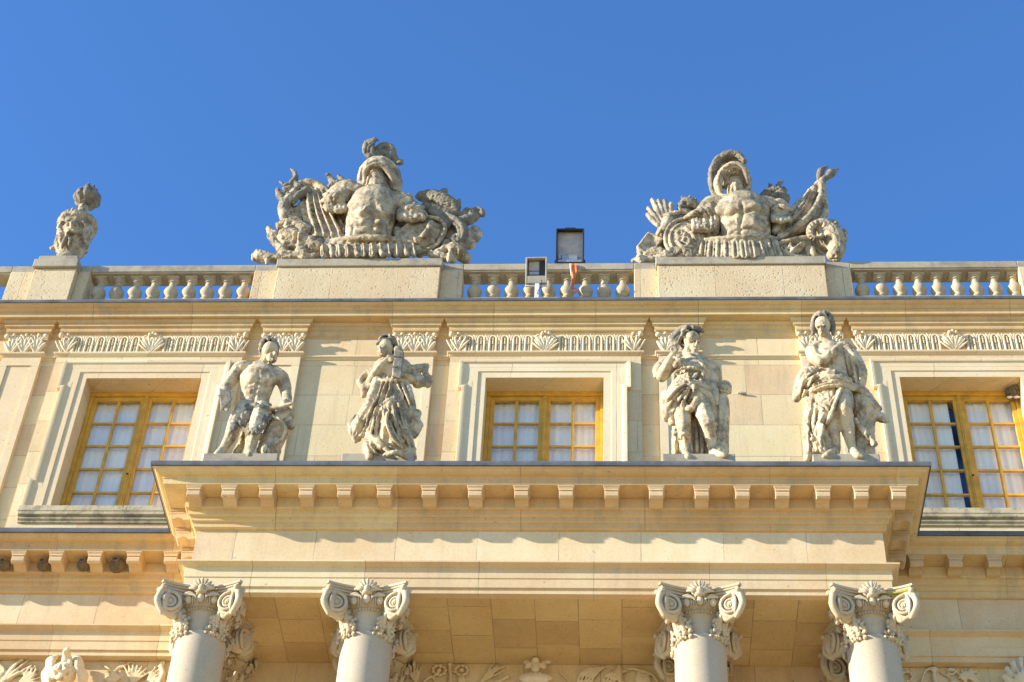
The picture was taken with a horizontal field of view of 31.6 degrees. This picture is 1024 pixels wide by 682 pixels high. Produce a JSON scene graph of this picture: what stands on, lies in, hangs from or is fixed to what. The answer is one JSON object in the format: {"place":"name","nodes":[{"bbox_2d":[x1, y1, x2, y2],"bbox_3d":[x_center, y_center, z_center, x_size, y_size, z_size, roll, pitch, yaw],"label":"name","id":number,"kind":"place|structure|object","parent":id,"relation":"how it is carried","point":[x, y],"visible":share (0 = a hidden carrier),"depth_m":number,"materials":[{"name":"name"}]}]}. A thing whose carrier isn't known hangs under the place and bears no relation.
{"place":"outdoors","nodes":[
{"label":"outdoors","id":0,"kind":"place"},
{"bbox_2d":[0,0,1023,298],"label":"sky","id":1,"kind":"structure","parent":0,"point":[186,118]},
{"label":"ground","id":2,"kind":"structure","parent":0,"visible":0},
{"bbox_2d":[154,577,255,681],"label":"column","id":3,"kind":"structure","parent":2,"relation":"on","point":[204,616],"depth_m":22.50,"materials":[{"name":"stone"}]},
{"bbox_2d":[321,578,417,681],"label":"column","id":4,"kind":"structure","parent":2,"relation":"on","point":[373,634],"depth_m":22.37,"materials":[{"name":"stone"}]},
{"bbox_2d":[0,296,1023,681],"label":"palace building","id":5,"kind":"structure","parent":2,"relation":"on","point":[538,510],"depth_m":24.61,"materials":[{"name":"stone"}]},
{"bbox_2d":[0,558,10,571],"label":"swallow nest","id":6,"kind":"object","parent":5,"relation":"attached to","point":[5,565],"visible":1,"depth_m":24.71,"materials":[{"name":"brown"}]},
{"bbox_2d":[0,266,12,299],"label":"balustrade","id":7,"kind":"object","parent":5,"relation":"on","point":[5,272],"visible":0.49,"depth_m":30.05,"materials":[{"name":"grey stone"}]},
{"bbox_2d":[37,558,49,571],"bbox_3d":[-6.408,3.067,24.721,0.184,0.168,0.167,0,-45,3],"label":"swallow nest","id":8,"kind":"object","parent":5,"relation":"attached to","point":[43,564],"visible":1,"depth_m":24.68,"materials":[{"name":"brown"}]},
{"bbox_2d":[2,256,94,299],"bbox_3d":[-7.640,-0.736,29.784,1.340,1.300,0.720,0,-45,3],"label":"pedestal","id":9,"kind":"object","parent":5,"relation":"on","point":[56,278],"visible":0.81,"depth_m":29.70,"materials":[{"name":"grey stone"}]},
{"bbox_2d":[49,182,100,259],"bbox_3d":[-7.457,-2.019,31.022,0.710,2.048,0.743,0,-45,3],"label":"sculpture","id":10,"kind":"object","parent":9,"relation":"on","point":[77,229],"visible":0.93,"depth_m":30.67,"materials":[{"name":"beige stone"}]},
{"bbox_2d":[76,558,88,571],"bbox_3d":[-5.859,3.063,24.690,0.180,0.168,0.165,0,-45,3],"label":"swallow nest","id":11,"kind":"object","parent":5,"relation":"attached to","point":[82,564],"visible":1,"depth_m":24.65,"materials":[{"name":"brown"}]},
{"bbox_2d":[109,557,124,572],"bbox_3d":[-5.390,3.061,24.664,0.230,0.210,0.204,0,-45,3],"label":"swallow nest","id":12,"kind":"object","parent":5,"relation":"attached to","point":[116,564],"visible":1,"depth_m":24.61,"materials":[{"name":"brown"}]},
{"bbox_2d":[60,392,198,505],"bbox_3d":[-5.727,1.789,27.282,1.796,2.790,0.192,0,-45,3],"label":"window","id":13,"kind":"structure","parent":5,"relation":"in","point":[121,433],"depth_m":27.53,"materials":[{"name":"paint"}]},
{"bbox_2d":[91,265,255,298],"bbox_3d":[-5.606,-0.713,29.621,2.740,1.200,0.330,0,-45,3],"label":"balustrade","id":14,"kind":"object","parent":5,"relation":"on","point":[190,277],"visible":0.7,"depth_m":29.82,"materials":[{"name":"grey stone"}]},
{"bbox_2d":[202,336,294,460],"bbox_3d":[-3.481,0.926,24.746,1.137,2.497,0.635,0,-45,3],"label":"statue","id":15,"kind":"object","parent":5,"relation":"on","point":[261,377],"visible":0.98,"depth_m":24.48,"materials":[{"name":"grey stone"}]},
{"bbox_2d":[249,258,464,298],"bbox_3d":[-2.518,-0.670,29.490,3.440,1.199,0.795,0,-45,3],"label":"pedestal","id":16,"kind":"object","parent":5,"relation":"on","point":[360,278],"visible":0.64,"depth_m":29.34,"materials":[{"name":"grey stone"}]},
{"bbox_2d":[251,137,484,264],"bbox_3d":[-2.373,-2.329,31.018,3.861,3.389,0.849,0,-45,3],"label":"armour trophy","id":17,"kind":"object","parent":16,"relation":"on","point":[373,212],"visible":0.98,"depth_m":30.50,"materials":[{"name":"stone"}]},
{"bbox_2d":[341,333,432,460],"bbox_3d":[-1.655,0.874,24.626,1.096,2.547,0.719,0,-45,3],"label":"statue","id":18,"kind":"object","parent":5,"relation":"on","point":[386,423],"visible":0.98,"depth_m":24.33,"materials":[{"name":"grey stone"}]},
{"bbox_2d":[525,257,546,297],"bbox_3d":[0.384,-0.921,28.912,0.346,0.972,0.357,0,-45,3],"label":"floodlight","id":19,"kind":"object","parent":5,"relation":"on","point":[536,273],"visible":1,"depth_m":29.03,"materials":[{"name":"beige metal"}]},
{"bbox_2d":[483,392,603,460],"bbox_3d":[0.463,1.783,26.928,1.796,2.790,0.158,0,-45,3],"label":"window","id":20,"kind":"structure","parent":5,"relation":"in","point":[519,426],"depth_m":27.44,"materials":[{"name":"paint"}]},
{"bbox_2d":[462,263,633,297],"bbox_3d":[0.583,-0.730,29.256,2.780,1.200,0.330,0,-45,3],"label":"balustrade","id":21,"kind":"object","parent":5,"relation":"on","point":[493,276],"visible":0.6,"depth_m":29.44,"materials":[{"name":"grey stone"}]},
{"bbox_2d":[554,227,584,263],"bbox_3d":[0.959,-1.524,29.871,0.510,0.677,0.389,0,-45,3],"label":"floodlight","id":22,"kind":"object","parent":21,"relation":"on","point":[570,245],"visible":1,"depth_m":29.90,"materials":[{"name":"black metal"}]},
{"bbox_2d":[567,263,577,292],"bbox_3d":[0.981,-1.011,29.242,0.178,0.731,0.074,0,-45,3],"label":"ratchet strap","id":23,"kind":"object","parent":21,"relation":"attached to","point":[573,270],"visible":1,"depth_m":29.27,"materials":[{"name":"orange fabric"}]},
{"bbox_2d":[652,324,734,460],"bbox_3d":[2.447,0.833,24.453,1.073,2.685,0.664,0,-45,3],"label":"statue","id":24,"kind":"object","parent":5,"relation":"on","point":[695,406],"visible":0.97,"depth_m":24.21,"materials":[{"name":"grey stone"}]},
{"bbox_2d":[634,256,853,296],"bbox_3d":[3.711,-0.687,29.122,3.480,1.199,0.795,0,-45,3],"label":"pedestal","id":25,"kind":"object","parent":5,"relation":"on","point":[780,276],"visible":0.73,"depth_m":28.97,"materials":[{"name":"grey stone"}]},
{"bbox_2d":[631,149,847,262],"bbox_3d":[3.799,-2.194,30.476,3.600,3.062,0.844,0,-45,3],"label":"armour trophy","id":26,"kind":"object","parent":25,"relation":"on","point":[739,219],"visible":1,"depth_m":30.01,"materials":[{"name":"stone"}]},
{"bbox_2d":[792,310,889,460],"bbox_3d":[4.410,0.706,24.420,1.250,2.974,0.718,0,-45,3],"label":"statue","id":27,"kind":"object","parent":5,"relation":"on","point":[826,385],"visible":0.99,"depth_m":24.10,"materials":[{"name":"grey stone"}]},
{"bbox_2d":[849,261,1023,295],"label":"balustrade","id":28,"kind":"object","parent":5,"relation":"on","point":[939,273],"visible":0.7,"depth_m":29.09,"materials":[{"name":"grey stone"}]},
{"bbox_2d":[902,391,1023,507],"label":"window","id":29,"kind":"structure","parent":5,"relation":"in","point":[974,448],"depth_m":26.84,"materials":[{"name":"paint"}]},
{"bbox_2d":[1005,384,1019,400],"bbox_3d":[7.552,0.800,27.305,0.206,0.232,0.254,0,-45,3],"label":"swallow nest","id":30,"kind":"object","parent":5,"relation":"attached to","point":[1013,392],"visible":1,"depth_m":27.23,"materials":[{"name":"brown soil"}]},
{"bbox_2d":[1016,261,1023,294],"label":"pedestal","id":31,"kind":"object","parent":5,"relation":"on","point":[1020,274],"visible":0.54,"depth_m":28.91,"materials":[{"name":"grey stone"}]},
{"bbox_2d":[653,580,745,681],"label":"column","id":32,"kind":"structure","parent":2,"relation":"on","point":[697,638],"depth_m":22.13,"materials":[{"name":"stone"}]},
{"bbox_2d":[820,581,920,681],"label":"column","id":33,"kind":"structure","parent":2,"relation":"on","point":[866,638],"depth_m":22.02,"materials":[{"name":"stone"}]}
]}

